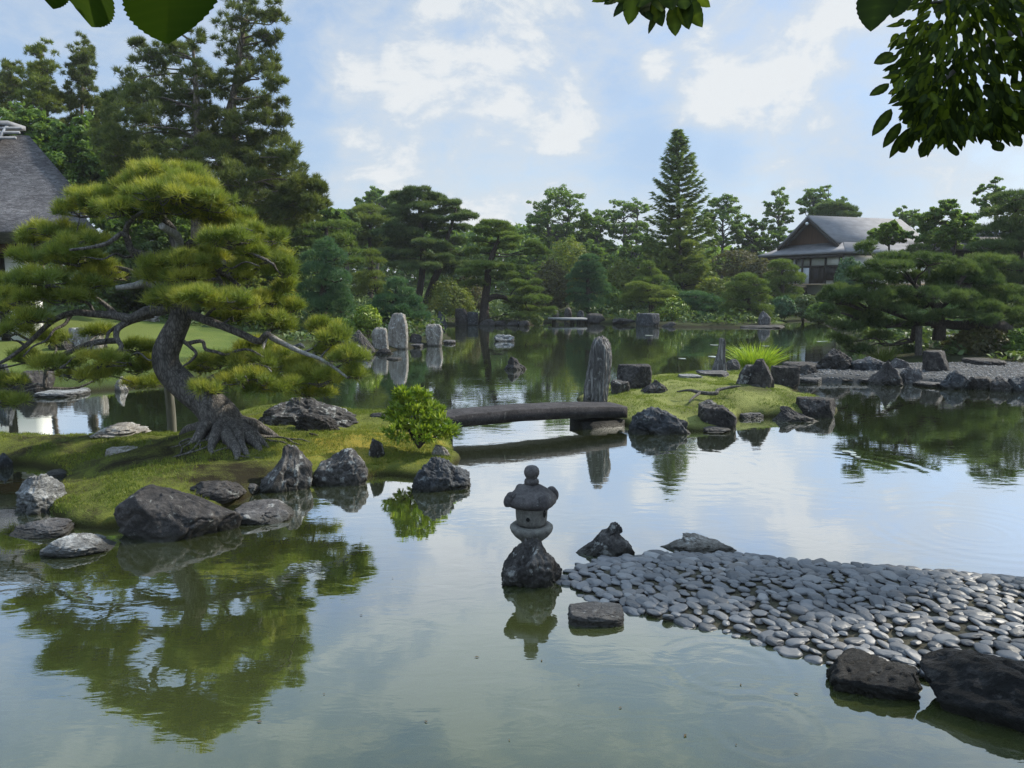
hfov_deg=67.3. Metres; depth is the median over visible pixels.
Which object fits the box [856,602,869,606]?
cobble
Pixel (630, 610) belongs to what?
cobble
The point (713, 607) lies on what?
cobble
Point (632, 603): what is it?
cobble
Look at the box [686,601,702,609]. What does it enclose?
cobble
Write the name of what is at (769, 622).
cobble
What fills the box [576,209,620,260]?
broadleaf tree
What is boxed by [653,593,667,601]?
cobble
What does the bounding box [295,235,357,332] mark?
pine tree
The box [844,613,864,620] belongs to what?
cobble
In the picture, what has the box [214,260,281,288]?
broadleaf tree
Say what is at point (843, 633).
cobble
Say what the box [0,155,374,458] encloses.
pine tree
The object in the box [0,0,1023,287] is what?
sky
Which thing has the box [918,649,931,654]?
cobble
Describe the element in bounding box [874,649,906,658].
cobble
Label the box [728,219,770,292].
broadleaf tree
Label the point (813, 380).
rock
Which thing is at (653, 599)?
cobble
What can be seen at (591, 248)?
broadleaf tree
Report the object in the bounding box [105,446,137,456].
rock
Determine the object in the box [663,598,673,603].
cobble
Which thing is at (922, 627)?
cobble
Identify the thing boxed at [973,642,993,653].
cobble
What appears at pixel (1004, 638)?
cobble
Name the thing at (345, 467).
rock
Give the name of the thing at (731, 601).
cobble
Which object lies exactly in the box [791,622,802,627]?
cobble
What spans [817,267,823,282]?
sliding door
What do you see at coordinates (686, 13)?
leafy branch
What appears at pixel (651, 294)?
pine tree
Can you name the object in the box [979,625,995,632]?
cobble
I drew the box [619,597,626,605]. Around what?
cobble
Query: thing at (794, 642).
cobble
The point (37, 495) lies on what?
rock
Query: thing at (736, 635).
cobble
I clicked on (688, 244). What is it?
layered tree
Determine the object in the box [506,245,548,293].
broadleaf tree
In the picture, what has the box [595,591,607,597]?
cobble
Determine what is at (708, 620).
cobble
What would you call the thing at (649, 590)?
cobble
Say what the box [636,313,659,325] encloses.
rock
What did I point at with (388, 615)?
water
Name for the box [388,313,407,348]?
standing stone
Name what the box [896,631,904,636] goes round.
cobble
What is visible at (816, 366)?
rock
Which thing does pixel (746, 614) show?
cobble
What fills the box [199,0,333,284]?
tall pine
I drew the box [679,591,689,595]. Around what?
cobble
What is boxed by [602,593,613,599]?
cobble
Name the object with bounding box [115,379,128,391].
rock
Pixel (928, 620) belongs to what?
cobble
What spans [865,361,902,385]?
rock
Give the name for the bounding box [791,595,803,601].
cobble
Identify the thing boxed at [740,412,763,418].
rock
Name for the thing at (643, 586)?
cobble
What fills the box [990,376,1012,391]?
rock
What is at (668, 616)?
cobble
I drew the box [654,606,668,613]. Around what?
cobble
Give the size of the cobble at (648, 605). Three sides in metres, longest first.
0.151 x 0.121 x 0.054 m
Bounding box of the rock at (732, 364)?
[726,359,739,369]
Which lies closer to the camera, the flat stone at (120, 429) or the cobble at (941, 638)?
the cobble at (941, 638)
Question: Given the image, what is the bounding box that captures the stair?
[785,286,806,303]
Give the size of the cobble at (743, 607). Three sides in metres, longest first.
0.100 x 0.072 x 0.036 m
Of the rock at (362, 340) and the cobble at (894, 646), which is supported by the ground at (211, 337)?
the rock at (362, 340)
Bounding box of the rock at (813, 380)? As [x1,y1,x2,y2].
[799,377,821,383]
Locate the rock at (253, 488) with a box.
[248,483,258,493]
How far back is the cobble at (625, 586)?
6.31 m
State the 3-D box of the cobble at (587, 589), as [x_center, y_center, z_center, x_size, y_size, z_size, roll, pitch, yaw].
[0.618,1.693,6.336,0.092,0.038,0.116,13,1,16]
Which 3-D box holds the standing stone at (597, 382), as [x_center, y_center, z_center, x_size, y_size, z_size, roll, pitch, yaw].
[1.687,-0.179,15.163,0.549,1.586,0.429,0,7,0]
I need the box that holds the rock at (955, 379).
[940,370,969,388]
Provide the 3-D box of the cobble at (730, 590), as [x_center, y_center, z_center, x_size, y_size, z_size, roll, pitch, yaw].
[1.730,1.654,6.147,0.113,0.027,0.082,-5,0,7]
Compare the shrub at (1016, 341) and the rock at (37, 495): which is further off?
the shrub at (1016, 341)
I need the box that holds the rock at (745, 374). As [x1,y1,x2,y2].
[736,364,753,384]
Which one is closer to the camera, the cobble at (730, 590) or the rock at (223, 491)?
the cobble at (730, 590)
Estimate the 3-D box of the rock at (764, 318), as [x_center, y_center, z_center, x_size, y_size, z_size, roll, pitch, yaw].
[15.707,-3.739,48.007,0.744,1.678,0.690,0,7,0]
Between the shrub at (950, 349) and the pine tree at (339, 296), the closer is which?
the shrub at (950, 349)
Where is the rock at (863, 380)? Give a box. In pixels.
[859,379,867,382]
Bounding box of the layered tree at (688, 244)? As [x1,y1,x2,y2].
[645,207,717,298]
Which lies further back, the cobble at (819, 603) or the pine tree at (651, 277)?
the pine tree at (651, 277)
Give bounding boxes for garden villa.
[757,215,925,293]
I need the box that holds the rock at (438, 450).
[432,445,449,455]
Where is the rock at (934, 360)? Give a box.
[922,350,949,370]
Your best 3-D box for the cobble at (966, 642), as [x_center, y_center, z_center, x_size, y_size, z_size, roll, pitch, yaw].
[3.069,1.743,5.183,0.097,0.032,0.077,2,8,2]
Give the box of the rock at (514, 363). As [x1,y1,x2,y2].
[504,357,526,369]
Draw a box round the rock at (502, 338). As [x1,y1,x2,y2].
[494,334,514,341]
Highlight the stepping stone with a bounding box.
[567,601,623,626]
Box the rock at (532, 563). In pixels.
[501,537,561,587]
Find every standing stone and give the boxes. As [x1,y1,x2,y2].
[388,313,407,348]
[425,324,442,345]
[583,335,611,401]
[711,338,726,371]
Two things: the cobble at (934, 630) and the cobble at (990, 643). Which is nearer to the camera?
the cobble at (990, 643)
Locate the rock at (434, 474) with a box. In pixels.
[412,456,453,491]
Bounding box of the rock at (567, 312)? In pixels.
[564,307,571,320]
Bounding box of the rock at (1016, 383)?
[1008,376,1023,391]
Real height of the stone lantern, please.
0.722 m
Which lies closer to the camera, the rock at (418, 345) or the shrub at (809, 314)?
the rock at (418, 345)
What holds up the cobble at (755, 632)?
on the spit ground at (774, 604)
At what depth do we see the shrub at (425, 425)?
10.68 m
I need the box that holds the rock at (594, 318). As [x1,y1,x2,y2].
[584,313,604,323]
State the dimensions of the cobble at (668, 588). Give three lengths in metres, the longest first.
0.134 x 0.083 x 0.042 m
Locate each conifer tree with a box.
[0,58,33,116]
[8,37,69,266]
[49,30,106,259]
[92,90,122,127]
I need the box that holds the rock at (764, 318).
[758,311,770,324]
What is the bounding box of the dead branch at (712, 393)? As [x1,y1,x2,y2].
[677,385,740,402]
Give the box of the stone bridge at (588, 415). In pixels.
[410,402,627,440]
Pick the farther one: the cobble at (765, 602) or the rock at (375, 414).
the rock at (375, 414)
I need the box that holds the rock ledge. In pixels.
[258,397,357,427]
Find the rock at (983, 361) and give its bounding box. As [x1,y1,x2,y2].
[961,357,1006,365]
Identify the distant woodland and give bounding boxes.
[44,222,1023,292]
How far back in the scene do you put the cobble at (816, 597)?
5.88 m
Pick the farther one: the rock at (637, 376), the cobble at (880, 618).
the rock at (637, 376)
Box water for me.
[0,321,1023,767]
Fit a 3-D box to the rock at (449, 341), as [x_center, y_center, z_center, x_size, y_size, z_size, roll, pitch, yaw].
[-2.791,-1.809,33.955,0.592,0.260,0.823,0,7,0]
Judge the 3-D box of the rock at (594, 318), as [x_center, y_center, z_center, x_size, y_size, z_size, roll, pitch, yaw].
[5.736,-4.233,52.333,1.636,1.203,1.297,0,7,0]
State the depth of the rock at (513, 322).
48.82 m
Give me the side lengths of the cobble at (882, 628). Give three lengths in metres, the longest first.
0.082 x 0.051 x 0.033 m
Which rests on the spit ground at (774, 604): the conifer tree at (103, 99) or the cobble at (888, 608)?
the cobble at (888, 608)
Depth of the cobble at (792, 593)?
5.98 m
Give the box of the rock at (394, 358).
[387,357,401,359]
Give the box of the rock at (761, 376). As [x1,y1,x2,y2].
[749,358,773,387]
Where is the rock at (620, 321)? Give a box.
[612,318,635,323]
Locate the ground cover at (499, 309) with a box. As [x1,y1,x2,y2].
[43,282,1023,359]
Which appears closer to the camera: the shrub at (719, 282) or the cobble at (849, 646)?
the cobble at (849, 646)
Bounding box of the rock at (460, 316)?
[455,308,466,324]
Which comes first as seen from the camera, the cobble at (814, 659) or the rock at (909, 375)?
the cobble at (814, 659)
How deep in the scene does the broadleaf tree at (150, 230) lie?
36.14 m
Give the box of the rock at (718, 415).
[698,404,736,429]
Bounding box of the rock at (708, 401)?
[698,399,715,404]
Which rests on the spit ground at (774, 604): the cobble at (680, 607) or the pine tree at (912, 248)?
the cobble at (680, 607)
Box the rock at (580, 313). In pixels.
[576,310,583,322]
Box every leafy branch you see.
[45,0,217,43]
[592,0,709,35]
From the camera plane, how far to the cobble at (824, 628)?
5.43 m
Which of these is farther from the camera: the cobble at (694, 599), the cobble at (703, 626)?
the cobble at (694, 599)
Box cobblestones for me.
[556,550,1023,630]
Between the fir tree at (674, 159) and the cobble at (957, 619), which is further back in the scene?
the fir tree at (674, 159)
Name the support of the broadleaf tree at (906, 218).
on the ground at (211, 337)
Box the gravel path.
[800,361,1023,382]
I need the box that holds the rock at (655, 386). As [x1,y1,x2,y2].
[641,379,667,392]
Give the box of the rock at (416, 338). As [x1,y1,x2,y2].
[409,334,421,343]
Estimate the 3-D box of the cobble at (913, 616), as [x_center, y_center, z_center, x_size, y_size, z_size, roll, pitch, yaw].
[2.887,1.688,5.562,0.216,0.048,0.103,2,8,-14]
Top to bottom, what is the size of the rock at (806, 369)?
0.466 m
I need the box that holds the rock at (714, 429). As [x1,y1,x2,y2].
[703,426,729,433]
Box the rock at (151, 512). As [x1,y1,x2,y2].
[113,484,242,541]
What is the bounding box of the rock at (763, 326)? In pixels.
[740,325,783,328]
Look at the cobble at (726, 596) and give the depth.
6.03 m
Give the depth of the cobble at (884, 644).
5.23 m
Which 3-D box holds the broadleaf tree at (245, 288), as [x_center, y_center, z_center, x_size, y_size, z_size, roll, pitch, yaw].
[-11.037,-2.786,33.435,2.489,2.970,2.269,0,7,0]
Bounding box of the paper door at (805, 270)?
[803,268,808,283]
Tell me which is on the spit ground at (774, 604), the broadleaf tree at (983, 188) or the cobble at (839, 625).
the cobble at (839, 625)
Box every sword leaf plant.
[716,340,804,368]
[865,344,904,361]
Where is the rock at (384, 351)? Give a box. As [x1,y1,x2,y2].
[375,348,392,353]
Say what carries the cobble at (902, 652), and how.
on the spit ground at (774, 604)
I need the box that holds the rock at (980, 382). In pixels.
[969,376,991,389]
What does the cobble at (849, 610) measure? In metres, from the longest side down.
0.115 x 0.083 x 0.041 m
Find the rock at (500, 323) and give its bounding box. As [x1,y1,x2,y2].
[495,320,506,325]
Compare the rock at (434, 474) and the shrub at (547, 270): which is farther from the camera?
the shrub at (547, 270)
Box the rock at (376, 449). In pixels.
[369,438,384,457]
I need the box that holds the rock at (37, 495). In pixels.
[14,474,66,514]
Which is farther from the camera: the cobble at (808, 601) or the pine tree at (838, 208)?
the pine tree at (838, 208)
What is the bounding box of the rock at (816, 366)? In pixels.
[782,361,821,369]
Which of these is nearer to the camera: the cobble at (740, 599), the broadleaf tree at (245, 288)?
the cobble at (740, 599)
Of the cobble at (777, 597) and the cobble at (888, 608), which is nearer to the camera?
the cobble at (888, 608)
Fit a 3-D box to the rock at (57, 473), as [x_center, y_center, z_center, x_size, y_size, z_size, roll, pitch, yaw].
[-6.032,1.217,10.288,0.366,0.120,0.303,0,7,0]
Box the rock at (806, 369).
[800,364,819,374]
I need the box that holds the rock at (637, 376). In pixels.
[617,364,651,388]
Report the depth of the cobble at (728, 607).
5.85 m
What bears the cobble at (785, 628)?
on the spit ground at (774, 604)
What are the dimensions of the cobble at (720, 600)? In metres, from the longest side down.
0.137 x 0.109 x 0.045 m
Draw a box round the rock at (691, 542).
[661,533,734,553]
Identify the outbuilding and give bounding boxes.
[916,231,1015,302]
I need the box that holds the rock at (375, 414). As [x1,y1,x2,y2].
[370,413,384,416]
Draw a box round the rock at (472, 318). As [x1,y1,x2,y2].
[467,312,478,324]
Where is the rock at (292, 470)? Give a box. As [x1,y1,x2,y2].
[259,444,312,492]
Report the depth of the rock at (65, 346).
22.15 m
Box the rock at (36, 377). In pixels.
[15,370,54,395]
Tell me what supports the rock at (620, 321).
on the ground at (211, 337)
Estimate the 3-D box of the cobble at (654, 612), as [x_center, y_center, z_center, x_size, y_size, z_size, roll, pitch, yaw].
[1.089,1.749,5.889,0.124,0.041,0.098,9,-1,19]
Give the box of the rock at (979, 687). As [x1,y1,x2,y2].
[919,648,1023,732]
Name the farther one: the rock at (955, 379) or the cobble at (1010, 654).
the rock at (955, 379)
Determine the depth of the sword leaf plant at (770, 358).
21.25 m
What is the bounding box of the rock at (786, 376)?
[770,365,799,388]
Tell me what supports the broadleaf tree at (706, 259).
on the ground at (211, 337)
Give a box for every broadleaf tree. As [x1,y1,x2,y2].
[0,100,58,149]
[41,110,117,213]
[72,283,144,311]
[75,144,140,224]
[86,211,190,251]
[98,240,194,303]
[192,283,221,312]
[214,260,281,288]
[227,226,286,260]
[242,286,287,323]
[250,274,301,316]
[271,214,323,248]
[276,244,319,316]
[315,207,353,246]
[344,209,360,279]
[351,185,397,277]
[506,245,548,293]
[518,184,597,278]
[552,238,611,292]
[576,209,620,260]
[605,197,651,267]
[607,233,663,280]
[656,250,717,277]
[696,193,750,278]
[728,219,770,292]
[760,226,792,251]
[761,186,794,240]
[795,184,848,217]
[866,218,915,284]
[892,205,919,229]
[912,199,985,298]
[970,176,1018,216]
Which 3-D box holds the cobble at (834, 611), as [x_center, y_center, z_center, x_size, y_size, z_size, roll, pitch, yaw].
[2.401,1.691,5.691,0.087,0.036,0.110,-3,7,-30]
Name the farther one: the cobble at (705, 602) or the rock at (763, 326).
the rock at (763, 326)
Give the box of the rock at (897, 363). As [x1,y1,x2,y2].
[890,358,909,367]
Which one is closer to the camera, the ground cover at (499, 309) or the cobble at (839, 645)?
the cobble at (839, 645)
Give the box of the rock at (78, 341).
[67,327,103,349]
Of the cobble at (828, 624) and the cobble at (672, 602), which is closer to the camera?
the cobble at (828, 624)
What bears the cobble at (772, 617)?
on the spit ground at (774, 604)
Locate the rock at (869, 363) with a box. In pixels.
[849,356,883,370]
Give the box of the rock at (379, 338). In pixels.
[372,327,388,349]
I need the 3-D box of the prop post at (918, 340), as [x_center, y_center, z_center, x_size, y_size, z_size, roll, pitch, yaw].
[13.388,-1.033,25.312,0.234,1.762,0.319,0,7,0]
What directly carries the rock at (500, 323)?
on the ground at (211, 337)
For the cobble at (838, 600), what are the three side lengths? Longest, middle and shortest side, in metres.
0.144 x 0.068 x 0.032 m
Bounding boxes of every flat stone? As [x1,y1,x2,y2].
[89,422,151,437]
[144,316,159,321]
[234,499,293,524]
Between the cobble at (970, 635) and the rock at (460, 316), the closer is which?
the cobble at (970, 635)
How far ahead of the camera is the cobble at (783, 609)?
5.78 m
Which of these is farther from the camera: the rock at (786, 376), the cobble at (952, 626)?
the rock at (786, 376)
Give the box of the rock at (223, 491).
[190,480,246,503]
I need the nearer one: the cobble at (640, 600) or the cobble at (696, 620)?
the cobble at (696, 620)
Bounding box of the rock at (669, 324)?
[661,322,675,326]
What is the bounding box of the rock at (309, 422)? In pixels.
[295,413,339,430]
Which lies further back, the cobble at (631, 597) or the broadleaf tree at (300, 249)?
the broadleaf tree at (300, 249)
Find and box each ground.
[0,289,1023,395]
[0,404,459,528]
[568,561,1023,678]
[576,366,837,431]
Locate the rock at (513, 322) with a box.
[507,319,518,325]
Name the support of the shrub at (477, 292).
on the ground at (211, 337)
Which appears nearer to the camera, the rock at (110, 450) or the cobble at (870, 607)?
the cobble at (870, 607)
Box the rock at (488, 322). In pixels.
[479,319,494,325]
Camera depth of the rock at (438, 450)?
10.85 m
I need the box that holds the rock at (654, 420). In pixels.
[628,406,689,434]
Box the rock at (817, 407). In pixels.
[796,396,835,417]
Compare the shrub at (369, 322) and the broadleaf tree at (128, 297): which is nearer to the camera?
the shrub at (369, 322)
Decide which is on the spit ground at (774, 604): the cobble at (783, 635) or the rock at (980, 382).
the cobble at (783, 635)
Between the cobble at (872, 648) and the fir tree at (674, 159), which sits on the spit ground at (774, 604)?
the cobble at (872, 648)
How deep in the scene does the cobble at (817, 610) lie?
5.69 m
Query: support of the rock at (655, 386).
on the islet ground at (745, 404)
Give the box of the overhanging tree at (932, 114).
[856,0,1023,157]
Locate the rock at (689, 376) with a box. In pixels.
[678,374,701,377]
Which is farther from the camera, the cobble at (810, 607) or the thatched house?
the thatched house
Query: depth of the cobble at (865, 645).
5.24 m
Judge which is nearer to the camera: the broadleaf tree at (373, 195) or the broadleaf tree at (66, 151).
the broadleaf tree at (66, 151)
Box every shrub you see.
[331,317,362,338]
[353,304,381,337]
[379,383,462,448]
[424,278,477,314]
[449,276,482,310]
[530,258,570,314]
[531,314,543,325]
[541,235,586,294]
[595,287,626,314]
[606,257,641,304]
[645,280,685,309]
[655,295,692,319]
[694,277,732,312]
[710,249,757,280]
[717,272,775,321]
[735,257,778,289]
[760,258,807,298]
[771,295,798,320]
[793,294,817,321]
[801,302,833,322]
[833,256,865,285]
[855,301,929,335]
[889,341,924,353]
[926,300,1013,326]
[939,324,1013,355]
[941,342,967,352]
[991,328,1023,354]
[1006,303,1023,327]
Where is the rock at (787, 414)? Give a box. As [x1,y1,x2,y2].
[772,406,817,421]
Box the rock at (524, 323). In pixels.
[519,320,529,325]
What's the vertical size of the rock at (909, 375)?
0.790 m
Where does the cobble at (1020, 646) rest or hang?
on the spit ground at (774, 604)
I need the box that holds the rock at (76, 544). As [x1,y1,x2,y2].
[39,532,116,556]
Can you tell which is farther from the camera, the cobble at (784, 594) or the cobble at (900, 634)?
the cobble at (784, 594)
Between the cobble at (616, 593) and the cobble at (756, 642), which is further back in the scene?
the cobble at (616, 593)
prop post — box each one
[164,387,176,431]
[914,326,921,355]
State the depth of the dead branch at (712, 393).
15.04 m
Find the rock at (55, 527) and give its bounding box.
[9,517,74,538]
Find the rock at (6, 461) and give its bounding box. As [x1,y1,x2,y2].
[0,453,12,468]
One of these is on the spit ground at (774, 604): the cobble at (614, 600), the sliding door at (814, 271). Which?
the cobble at (614, 600)
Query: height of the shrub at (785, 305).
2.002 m
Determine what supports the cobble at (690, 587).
on the spit ground at (774, 604)
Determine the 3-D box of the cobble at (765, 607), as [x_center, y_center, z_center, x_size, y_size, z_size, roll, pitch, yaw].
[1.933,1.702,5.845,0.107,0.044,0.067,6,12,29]
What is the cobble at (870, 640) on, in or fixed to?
on the spit ground at (774, 604)
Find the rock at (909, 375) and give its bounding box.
[900,366,922,384]
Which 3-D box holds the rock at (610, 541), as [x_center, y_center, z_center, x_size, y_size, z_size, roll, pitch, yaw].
[0.873,1.565,7.274,0.542,0.523,0.350,-2,7,-14]
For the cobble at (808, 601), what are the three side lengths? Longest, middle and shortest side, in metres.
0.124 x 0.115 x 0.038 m
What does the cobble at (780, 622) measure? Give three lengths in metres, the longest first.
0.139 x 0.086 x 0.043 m
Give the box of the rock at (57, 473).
[45,469,66,476]
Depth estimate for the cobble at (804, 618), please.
5.58 m
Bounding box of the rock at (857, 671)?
[826,648,922,699]
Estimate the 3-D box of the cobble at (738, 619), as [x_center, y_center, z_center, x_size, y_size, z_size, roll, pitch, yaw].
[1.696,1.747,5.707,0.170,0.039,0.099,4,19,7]
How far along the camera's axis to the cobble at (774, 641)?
5.38 m
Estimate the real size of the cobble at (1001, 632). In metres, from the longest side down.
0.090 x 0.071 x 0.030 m
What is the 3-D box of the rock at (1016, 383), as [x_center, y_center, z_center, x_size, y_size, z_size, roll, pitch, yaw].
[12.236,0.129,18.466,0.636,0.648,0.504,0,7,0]
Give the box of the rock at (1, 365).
[0,364,14,391]
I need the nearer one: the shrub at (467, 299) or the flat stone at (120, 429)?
the flat stone at (120, 429)
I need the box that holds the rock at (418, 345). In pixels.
[410,343,423,347]
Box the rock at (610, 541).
[575,522,634,556]
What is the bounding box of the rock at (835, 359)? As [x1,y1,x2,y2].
[817,348,851,369]
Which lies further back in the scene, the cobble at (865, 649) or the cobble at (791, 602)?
the cobble at (791, 602)
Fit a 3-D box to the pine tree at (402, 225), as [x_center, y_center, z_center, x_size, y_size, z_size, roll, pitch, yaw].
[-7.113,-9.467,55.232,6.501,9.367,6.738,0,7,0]
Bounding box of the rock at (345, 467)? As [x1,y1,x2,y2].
[312,448,367,485]
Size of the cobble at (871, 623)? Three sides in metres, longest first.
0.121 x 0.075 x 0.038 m
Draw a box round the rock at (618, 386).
[610,379,629,393]
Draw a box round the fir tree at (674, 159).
[634,128,725,292]
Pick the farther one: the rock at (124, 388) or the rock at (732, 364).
the rock at (732, 364)
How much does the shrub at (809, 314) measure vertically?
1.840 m
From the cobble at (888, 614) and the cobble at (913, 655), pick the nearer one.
the cobble at (913, 655)
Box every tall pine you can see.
[81,26,246,313]
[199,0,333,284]
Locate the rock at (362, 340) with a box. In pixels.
[350,330,375,353]
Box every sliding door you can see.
[810,267,817,282]
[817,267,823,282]
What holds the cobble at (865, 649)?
on the spit ground at (774, 604)
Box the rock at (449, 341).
[443,340,455,343]
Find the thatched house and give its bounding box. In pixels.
[0,121,118,340]
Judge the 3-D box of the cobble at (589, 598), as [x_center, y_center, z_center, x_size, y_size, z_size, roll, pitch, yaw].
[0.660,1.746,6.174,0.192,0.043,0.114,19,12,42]
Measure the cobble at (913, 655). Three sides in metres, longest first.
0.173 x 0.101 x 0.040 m
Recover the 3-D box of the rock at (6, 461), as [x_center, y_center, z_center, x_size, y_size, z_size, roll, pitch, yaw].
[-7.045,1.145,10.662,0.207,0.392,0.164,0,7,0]
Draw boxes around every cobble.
[581,586,591,592]
[584,595,598,601]
[592,587,604,592]
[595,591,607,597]
[599,598,612,602]
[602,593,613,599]
[608,589,623,597]
[610,598,618,602]
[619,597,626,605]
[621,583,631,589]
[622,588,635,594]
[622,606,639,615]
[625,600,641,608]
[627,595,636,601]
[634,593,646,597]
[635,596,650,604]
[636,589,644,593]
[637,608,645,614]
[638,584,652,588]
[641,601,656,609]
[644,587,655,593]
[646,609,661,615]
[649,596,659,605]
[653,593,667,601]
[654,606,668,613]
[655,585,661,591]
[658,602,670,607]
[662,585,676,591]
[662,614,675,619]
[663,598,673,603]
[665,591,680,600]
[668,603,687,612]
[669,601,678,604]
[671,612,681,616]
[673,617,696,627]
[676,597,686,602]
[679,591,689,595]
[680,614,695,617]
[685,597,699,603]
[686,584,697,590]
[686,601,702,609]
[688,616,701,624]
[693,609,701,614]
[696,590,718,600]
[698,622,717,631]
[699,599,714,606]
[702,617,714,623]
[707,604,720,609]
[707,610,715,614]
[712,587,725,597]
[714,597,728,603]
[714,610,728,620]
[717,603,738,611]
[722,620,729,626]
[722,629,731,632]
[723,594,730,598]
[724,589,735,592]
[727,599,738,604]
[729,615,751,623]
[730,611,738,615]
[731,596,744,602]
[731,633,740,637]
[733,602,743,606]
[733,624,750,632]
[737,605,749,610]
[738,611,754,617]
[742,600,755,606]
[743,621,756,628]
[745,596,757,601]
[750,628,760,635]
[750,639,766,645]
[751,609,768,616]
[755,589,768,595]
[755,618,763,623]
[756,593,769,601]
[757,630,774,642]
[759,604,772,610]
[760,618,777,625]
[761,600,769,604]
[765,636,783,646]
[767,615,776,621]
[767,626,780,630]
[769,608,780,616]
[771,594,787,601]
[774,631,792,639]
[775,618,790,628]
[777,591,790,597]
[777,607,786,611]
[777,645,802,657]
[779,601,786,605]
[780,613,790,618]
[782,625,794,632]
[785,638,804,646]
[787,601,799,604]
[787,604,809,614]
[788,628,812,637]
[789,591,800,596]
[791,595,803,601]
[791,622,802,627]
[798,615,815,622]
[799,599,813,604]
[799,645,809,651]
[800,603,818,611]
[801,626,824,638]
[804,654,822,664]
[805,612,816,619]
[806,621,817,628]
[807,594,827,603]
[809,648,821,655]
[811,608,828,611]
[811,638,823,643]
[812,600,824,607]
[814,612,834,619]
[814,623,834,634]
[815,633,828,640]
[816,643,834,649]
[818,621,833,628]
[819,617,834,622]
[823,604,832,610]
[824,637,838,643]
[826,649,842,660]
[827,597,843,602]
[827,599,838,607]
[828,608,841,616]
[828,632,839,636]
[831,620,851,631]
[831,641,847,649]
[837,631,847,635]
[838,603,849,608]
[842,616,858,624]
[843,607,856,613]
[843,644,855,650]
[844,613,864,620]
[844,637,864,645]
[851,623,864,631]
[854,646,877,655]
[855,606,869,612]
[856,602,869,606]
[856,610,874,621]
[858,621,876,626]
[858,628,870,634]
[858,634,876,645]
[859,643,869,648]
[863,605,874,608]
[865,625,879,631]
[869,609,879,614]
[870,646,880,651]
[871,630,888,639]
[874,604,884,609]
[874,613,886,623]
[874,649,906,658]
[876,639,891,649]
[878,625,888,633]
[879,611,896,617]
[882,623,892,628]
[884,606,898,612]
[887,638,903,643]
[889,642,911,651]
[890,655,917,666]
[891,613,909,618]
[892,617,907,625]
[894,626,904,631]
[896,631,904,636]
[897,648,921,656]
[898,606,912,612]
[898,613,920,621]
[903,627,921,636]
[905,649,921,664]
[910,620,925,624]
[910,640,921,645]
[911,623,927,630]
[912,611,927,615]
[915,617,933,625]
[916,631,934,641]
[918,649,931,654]
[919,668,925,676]
[925,627,941,633]
[927,641,942,647]
[928,616,948,623]
[929,647,941,650]
[932,634,959,645]
[939,612,949,619]
[944,641,960,648]
[945,622,960,630]
[949,615,967,622]
[958,633,983,638]
[960,639,974,645]
[966,625,979,631]
[969,617,985,625]
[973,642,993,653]
[978,631,992,636]
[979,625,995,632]
[979,640,993,647]
[980,636,995,640]
[993,640,1021,654]
[994,628,1008,635]
[995,650,1022,660]
[997,635,1010,642]
[999,624,1011,631]
[1009,628,1023,637]
[1010,638,1023,643]
[1010,642,1023,649]
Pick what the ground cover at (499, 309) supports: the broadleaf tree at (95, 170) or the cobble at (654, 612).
the broadleaf tree at (95, 170)
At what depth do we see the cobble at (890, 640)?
5.26 m
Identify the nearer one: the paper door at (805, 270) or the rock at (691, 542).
the rock at (691, 542)
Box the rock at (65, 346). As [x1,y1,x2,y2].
[48,339,74,349]
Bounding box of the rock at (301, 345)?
[293,343,304,348]
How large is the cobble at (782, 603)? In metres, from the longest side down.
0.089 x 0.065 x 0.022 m
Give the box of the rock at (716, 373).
[696,370,728,376]
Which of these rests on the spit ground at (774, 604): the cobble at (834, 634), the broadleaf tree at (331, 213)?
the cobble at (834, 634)
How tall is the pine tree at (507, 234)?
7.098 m
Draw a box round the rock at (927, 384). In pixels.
[912,381,940,386]
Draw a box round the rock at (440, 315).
[437,311,446,325]
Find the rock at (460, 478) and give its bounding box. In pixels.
[449,464,470,489]
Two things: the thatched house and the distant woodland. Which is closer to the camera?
the thatched house
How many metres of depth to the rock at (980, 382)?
18.73 m
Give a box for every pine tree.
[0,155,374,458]
[288,217,366,313]
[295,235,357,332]
[350,247,393,298]
[351,202,393,297]
[365,275,431,324]
[368,184,453,303]
[422,196,479,309]
[454,217,557,323]
[564,253,612,313]
[618,279,677,312]
[627,259,674,308]
[672,289,725,317]
[811,237,1023,356]
[813,200,862,216]
[901,242,937,298]
[959,188,1023,287]
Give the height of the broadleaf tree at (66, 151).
6.953 m
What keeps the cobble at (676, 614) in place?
on the spit ground at (774, 604)
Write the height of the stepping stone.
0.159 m
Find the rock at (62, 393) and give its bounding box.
[33,388,90,397]
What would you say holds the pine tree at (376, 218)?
on the ground at (211, 337)
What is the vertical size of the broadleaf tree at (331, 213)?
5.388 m
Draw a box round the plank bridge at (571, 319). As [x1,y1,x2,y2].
[548,317,586,323]
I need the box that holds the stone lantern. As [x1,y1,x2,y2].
[503,465,558,541]
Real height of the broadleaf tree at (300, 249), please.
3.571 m
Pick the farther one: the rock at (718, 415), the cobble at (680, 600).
the rock at (718, 415)
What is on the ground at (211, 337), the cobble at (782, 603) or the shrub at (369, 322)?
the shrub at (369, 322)
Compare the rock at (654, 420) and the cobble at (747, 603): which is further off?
the rock at (654, 420)

